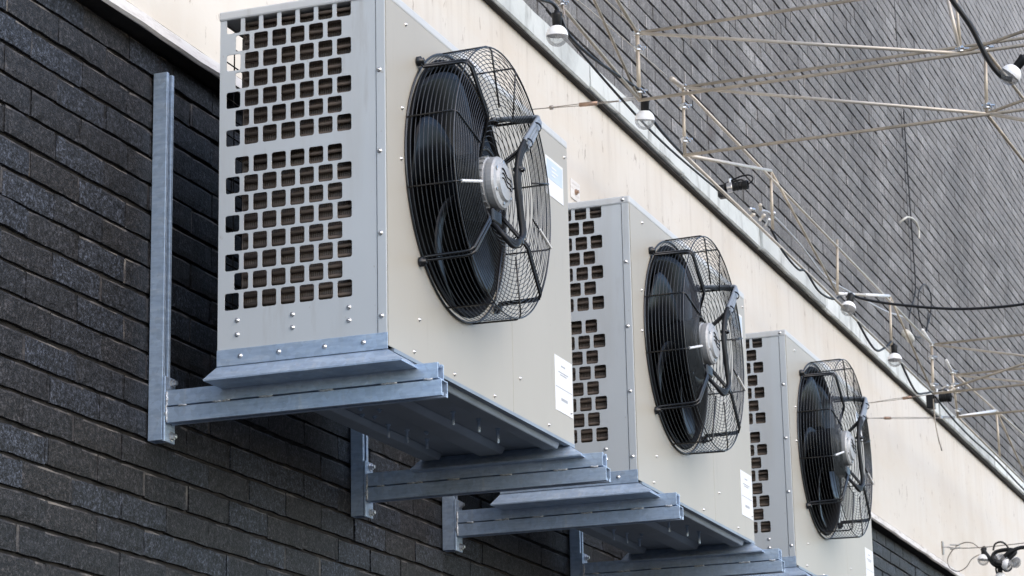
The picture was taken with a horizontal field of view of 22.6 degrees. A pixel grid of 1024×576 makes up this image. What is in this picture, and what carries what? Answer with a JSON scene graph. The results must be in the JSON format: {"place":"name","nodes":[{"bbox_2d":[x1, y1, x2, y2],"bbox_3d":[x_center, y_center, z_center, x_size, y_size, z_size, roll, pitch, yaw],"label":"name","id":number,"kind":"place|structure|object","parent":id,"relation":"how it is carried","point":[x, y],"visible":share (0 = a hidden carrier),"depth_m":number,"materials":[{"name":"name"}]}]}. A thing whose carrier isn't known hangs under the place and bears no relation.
{"place":"outdoors","nodes":[
{"label":"outdoors","id":0,"kind":"place"},
{"bbox_2d":[633,0,1023,101],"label":"lattice truss","id":1,"kind":"object","parent":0,"point":[961,49],"visible":1,"depth_m":9.25,"materials":[{"name":"metal"}]},
{"bbox_2d":[554,0,640,101],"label":"lattice truss","id":2,"kind":"object","parent":1,"relation":"attached to","point":[633,91],"visible":1,"depth_m":9.14,"materials":[{"name":"metal"}]},
{"bbox_2d":[560,5,564,17],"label":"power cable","id":3,"kind":"object","parent":2,"relation":"attached to","point":[563,14],"visible":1,"depth_m":8.62,"materials":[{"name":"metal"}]},
{"bbox_2d":[546,10,567,46],"bbox_3d":[0.151,-0.872,8.589,0.074,0.126,0.074,-4,-8,20],"label":"festoon bulb","id":4,"kind":"object","parent":3,"relation":"hanging from","point":[556,29],"visible":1,"depth_m":8.58,"materials":[{"name":"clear glass"}]},
{"bbox_2d":[539,0,638,90],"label":"power cable","id":5,"kind":"object","parent":2,"relation":"hanging from","point":[572,39],"visible":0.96,"depth_m":8.85,"materials":[{"name":"black rubber"}]},
{"bbox_2d":[605,0,628,21],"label":"guy wire","id":6,"kind":"object","parent":2,"relation":"attached to","point":[617,10],"visible":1,"depth_m":9.32,"materials":[{"name":"metal"}]},
{"bbox_2d":[577,0,667,76],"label":"guy wire","id":7,"kind":"object","parent":2,"relation":"attached to","point":[622,37],"visible":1,"depth_m":9.30,"materials":[{"name":"metal"}]},
{"bbox_2d":[949,0,1012,81],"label":"power cable","id":8,"kind":"object","parent":1,"relation":"hanging from","point":[969,24],"visible":1,"depth_m":8.89,"materials":[{"name":"black rubber"}]},
{"bbox_2d":[1000,54,1023,84],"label":"festoon bulb","id":9,"kind":"object","parent":8,"relation":"hanging from","point":[1013,71],"visible":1,"depth_m":8.88,"materials":[{"name":"glass"}]},
{"bbox_2d":[684,36,1023,163],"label":"lattice truss","id":10,"kind":"object","parent":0,"point":[987,105],"visible":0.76,"depth_m":9.74,"materials":[{"name":"metal"}]},
{"bbox_2d":[669,76,938,394],"bbox_3d":[1.505,-0.127,12.130,0.050,0.349,5.026,-7,-16,20],"label":"lattice truss","id":11,"kind":"object","parent":10,"relation":"attached to","point":[684,139],"visible":1,"depth_m":11.59,"materials":[{"name":"metal"}]},
{"bbox_2d":[546,9,750,220],"bbox_3d":[0.611,-0.580,9.933,0.026,0.090,2.801,-7,-16,20],"label":"power cable","id":12,"kind":"object","parent":11,"relation":"attached to","point":[631,109],"visible":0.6,"depth_m":9.52,"materials":[{"name":"black rubber"}]},
{"bbox_2d":[641,94,731,197],"bbox_3d":[0.699,-0.530,10.084,0.020,0.090,1.343,-6,-16,18],"label":"power cable","id":13,"kind":"object","parent":11,"relation":"hanging from","point":[668,138],"visible":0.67,"depth_m":9.79,"materials":[{"name":"black rubber"}]},
{"bbox_2d":[635,96,654,129],"bbox_3d":[0.491,-0.648,9.467,0.074,0.126,0.074,1,-1,20],"label":"festoon bulb","id":14,"kind":"object","parent":13,"relation":"hanging from","point":[645,114],"visible":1,"depth_m":9.45,"materials":[{"name":"glass"}]},
{"bbox_2d":[718,174,753,198],"bbox_3d":[0.951,-0.433,10.851,0.156,0.091,0.043,-7,-16,20],"label":"cylinder lamp","id":15,"kind":"object","parent":11,"relation":"attached to","point":[730,186],"visible":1,"depth_m":10.84,"materials":[{"name":"metal"}]},
{"bbox_2d":[770,229,841,299],"bbox_3d":[1.369,-0.079,11.755,0.011,0.130,1.374,-7,-16,20],"label":"power cable","id":16,"kind":"object","parent":11,"relation":"hanging from","point":[798,269],"visible":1,"depth_m":11.60,"materials":[{"name":"black rubber"}]},
{"bbox_2d":[759,209,925,340],"bbox_3d":[1.812,-0.021,13.576,0.012,0.251,3.820,-7,-16,20],"label":"power cable","id":17,"kind":"object","parent":11,"relation":"hanging from","point":[806,252],"visible":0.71,"depth_m":12.78,"materials":[{"name":"black rubber"}]},
{"bbox_2d":[748,203,775,226],"bbox_3d":[1.158,-0.334,11.845,0.093,0.078,0.212,-7,-16,20],"label":"clip bunch","id":18,"kind":"object","parent":17,"relation":"hanging from","point":[762,217],"visible":0.84,"depth_m":11.78,"materials":[{"name":"plastic"}]},
{"bbox_2d":[901,329,914,342],"bbox_3d":[2.282,0.275,14.740,0.047,0.057,0.156,-7,-16,20],"label":"pale insulator","id":19,"kind":"object","parent":17,"relation":"attached to","point":[911,336],"visible":0.84,"depth_m":14.70,"materials":[{"name":"ceramic"}]},
{"bbox_2d":[840,292,855,315],"bbox_3d":[1.626,0.077,12.341,0.074,0.126,0.074,1,-33,24],"label":"festoon bulb","id":20,"kind":"object","parent":11,"relation":"hanging from","point":[849,305],"visible":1,"depth_m":12.35,"materials":[{"name":"glass"}]},
{"bbox_2d":[846,296,891,351],"bbox_3d":[1.804,0.221,12.877,0.012,0.156,1.014,-7,-16,20],"label":"power cable","id":21,"kind":"object","parent":11,"relation":"hanging from","point":[868,340],"visible":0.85,"depth_m":12.81,"materials":[{"name":"black rubber"}]},
{"bbox_2d":[888,343,901,366],"bbox_3d":[1.985,0.349,13.272,0.074,0.126,0.074,-7,-19,20],"label":"festoon bulb","id":22,"kind":"object","parent":11,"relation":"hanging from","point":[894,356],"visible":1,"depth_m":13.27,"materials":[{"name":"glass"}]},
{"bbox_2d":[893,342,933,394],"bbox_3d":[2.172,0.479,13.825,0.012,0.166,1.053,-7,-16,20],"label":"power cable","id":23,"kind":"object","parent":11,"relation":"hanging from","point":[909,380],"visible":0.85,"depth_m":13.72,"materials":[{"name":"black rubber"}]},
{"bbox_2d":[848,292,1023,309],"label":"power cable","id":24,"kind":"object","parent":11,"relation":"hanging from","point":[940,308],"visible":1,"depth_m":12.23,"materials":[{"name":"black rubber"}]},
{"bbox_2d":[934,333,1023,394],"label":"lattice truss","id":25,"kind":"object","parent":11,"relation":"attached to","point":[940,344],"visible":1,"depth_m":14.26,"materials":[{"name":"metal"}]},
{"bbox_2d":[926,389,951,409],"bbox_3d":[2.436,0.630,14.594,0.140,0.113,0.061,-7,-16,20],"label":"cylinder lamp","id":26,"kind":"object","parent":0,"point":[946,397],"visible":0.73,"depth_m":14.57,"materials":[{"name":"metal"}]},
{"bbox_2d":[942,384,960,393],"bbox_3d":[2.497,0.573,14.571,0.101,0.062,0.189,-7,-16,20],"label":"clip bunch","id":27,"kind":"object","parent":26,"relation":"attached to","point":[951,387],"visible":0.71,"depth_m":14.57,"materials":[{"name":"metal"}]},
{"bbox_2d":[945,359,1023,482],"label":"lattice truss","id":28,"kind":"object","parent":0,"point":[953,383],"visible":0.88,"depth_m":15.98,"materials":[{"name":"metal"}]},
{"bbox_2d":[934,396,1023,489],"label":"power cable","id":29,"kind":"object","parent":28,"relation":"hanging from","point":[976,442],"visible":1,"depth_m":15.46,"materials":[{"name":"black rubber"}]},
{"bbox_2d":[933,399,941,450],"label":"power cable","id":30,"kind":"object","parent":29,"relation":"hanging from","point":[935,424],"visible":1,"depth_m":14.37,"materials":[{"name":"rubber"}]},
{"bbox_2d":[955,367,1023,417],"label":"lattice truss","id":31,"kind":"object","parent":28,"relation":"attached to","point":[989,378],"visible":1,"depth_m":14.92,"materials":[{"name":"metal"}]},
{"label":"ground","id":32,"kind":"structure","parent":0,"visible":0},
{"bbox_2d":[0,0,1023,575],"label":"brick building","id":33,"kind":"structure","parent":32,"relation":"on","point":[94,480],"depth_m":9.53,"materials":[{"name":"brick"}]},
{"bbox_2d":[148,72,447,444],"bbox_3d":[-0.559,-0.126,6.626,0.821,1.009,0.060,-7,-16,20],"label":"wall bracket","id":34,"kind":"object","parent":33,"relation":"attached to","point":[170,407],"depth_m":6.60,"materials":[{"name":"metal"}]},
{"bbox_2d":[203,0,584,472],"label":"condenser unit","id":35,"kind":"object","parent":34,"relation":"on","point":[403,191],"visible":0.99,"depth_m":6.66,"materials":[{"name":"grey metal"}]},
{"bbox_2d":[351,429,610,518],"bbox_3d":[-0.107,0.173,7.796,0.821,1.009,0.060,-7,-16,20],"label":"wall bracket","id":36,"kind":"object","parent":33,"relation":"attached to","point":[369,487],"depth_m":7.69,"materials":[{"name":"metal"}]},
{"bbox_2d":[442,492,683,552],"bbox_3d":[0.153,0.346,8.472,0.821,1.009,0.060,-7,-16,20],"label":"wall bracket","id":37,"kind":"object","parent":33,"relation":"attached to","point":[458,523],"depth_m":8.36,"materials":[{"name":"metal"}]},
{"bbox_2d":[490,196,763,562],"bbox_3d":[0.495,0.359,9.010,0.679,1.003,1.478,-7,-16,20],"label":"condenser unit","id":38,"kind":"object","parent":37,"relation":"on","point":[660,386],"visible":0.88,"depth_m":8.52,"materials":[{"name":"metal"}]},
{"bbox_2d":[570,178,579,201],"bbox_3d":[0.254,-0.381,10.014,0.018,0.080,0.110,-7,-16,20],"label":"anchor plate","id":39,"kind":"object","parent":33,"relation":"attached to","point":[574,190],"visible":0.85,"depth_m":10.01,"materials":[{"name":"white metal"}]},
{"bbox_2d":[528,97,635,109],"bbox_3d":[0.252,-0.686,9.512,0.435,0.036,0.028,-7,-16,20],"label":"tension wire","id":40,"kind":"object","parent":33,"relation":"attached to","point":[581,104],"visible":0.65,"depth_m":9.49,"materials":[{"name":"metal"}]},
{"bbox_2d":[569,529,784,575],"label":"wall bracket","id":41,"kind":"object","parent":33,"relation":"attached to","point":[768,561],"depth_m":9.51,"materials":[{"name":"metal"}]},
{"bbox_2d":[870,394,930,402],"bbox_3d":[2.139,0.633,14.381,0.435,0.036,0.028,-7,-16,20],"label":"tension wire","id":42,"kind":"object","parent":33,"relation":"attached to","point":[907,397],"visible":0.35,"depth_m":14.36,"materials":[{"name":"metal"}]},
{"bbox_2d":[900,216,919,238],"bbox_3d":[2.607,-0.418,16.794,0.054,0.117,0.484,-7,-16,20],"label":"wall pipe stub","id":43,"kind":"object","parent":33,"relation":"attached to","point":[912,218],"depth_m":16.90,"materials":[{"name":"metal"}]},
{"bbox_2d":[867,416,954,419],"bbox_3d":[2.237,0.745,14.628,0.945,0.145,0.033,12,-20,-42],"label":"tension wire","id":44,"kind":"object","parent":33,"relation":"attached to","point":[940,417],"visible":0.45,"depth_m":14.68,"materials":[{"name":"metal"}]},
{"bbox_2d":[903,111,931,337],"bbox_3d":[2.671,-0.389,16.928,0.019,1.564,0.775,-7,-16,20],"label":"power cable","id":45,"kind":"object","parent":33,"relation":"attached to","point":[928,318],"visible":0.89,"depth_m":16.85,"materials":[{"name":"black rubber"}]},
{"bbox_2d":[941,541,959,553],"bbox_3d":[2.812,1.660,16.384,0.115,0.080,0.040,-7,-16,20],"label":"wall hook","id":46,"kind":"object","parent":33,"relation":"attached to","point":[942,545],"depth_m":16.39,"materials":[{"name":"metal"}]},
{"bbox_2d":[950,543,1023,548],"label":"suspension wire","id":47,"kind":"object","parent":46,"relation":"attached to","point":[988,546],"visible":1,"depth_m":16.30,"materials":[{"name":"metal"}]},
{"bbox_2d":[947,542,979,571],"bbox_3d":[2.886,1.717,16.346,0.216,0.188,0.007,-7,-16,20],"label":"power cable","id":48,"kind":"object","parent":47,"relation":"hanging from","point":[969,561],"visible":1,"depth_m":16.35,"materials":[{"name":"rubber"}]},
{"bbox_2d":[977,546,988,565],"bbox_3d":[3.006,1.707,16.306,0.074,0.126,0.074,-1,-19,21],"label":"festoon bulb","id":49,"kind":"object","parent":47,"relation":"hanging from","point":[982,557],"visible":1,"depth_m":16.30,"materials":[{"name":"glass"}]},
{"bbox_2d":[980,545,1023,567],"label":"power cable","id":50,"kind":"object","parent":47,"relation":"hanging from","point":[1011,552],"visible":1,"depth_m":16.22,"materials":[{"name":"black rubber"}]},
{"bbox_2d":[993,559,1012,570],"bbox_3d":[3.108,1.746,16.190,0.126,0.074,0.074,12,10,6],"label":"festoon bulb","id":51,"kind":"object","parent":50,"relation":"hanging from","point":[1003,564],"visible":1,"depth_m":16.18,"materials":[{"name":"glass"}]},
{"bbox_2d":[1007,555,1020,567],"bbox_3d":[3.179,1.728,16.235,0.074,0.074,0.126,35,6,-33],"label":"festoon bulb","id":52,"kind":"object","parent":50,"relation":"hanging from","point":[1016,562],"visible":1,"depth_m":16.23,"materials":[{"name":"glass"}]},
{"bbox_2d":[992,541,1012,573],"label":"power cable","id":53,"kind":"object","parent":47,"relation":"hanging from","point":[1005,544],"visible":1,"depth_m":16.27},
{"bbox_2d":[995,568,1005,575],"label":"festoon bulb","id":54,"kind":"object","parent":53,"relation":"hanging from","point":[1000,572],"visible":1,"depth_m":16.23,"materials":[{"name":"glass"}]},
{"bbox_3d":[0.866,0.818,10.318,0.821,1.009,0.060,-7,-16,20],"label":"wall bracket","id":55,"kind":"object","parent":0,"visible":0},
{"bbox_2d":[745,329,873,575],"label":"condenser unit","id":56,"kind":"object","parent":55,"relation":"on","point":[811,465],"visible":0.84,"depth_m":10.33,"materials":[{"name":"metal"}]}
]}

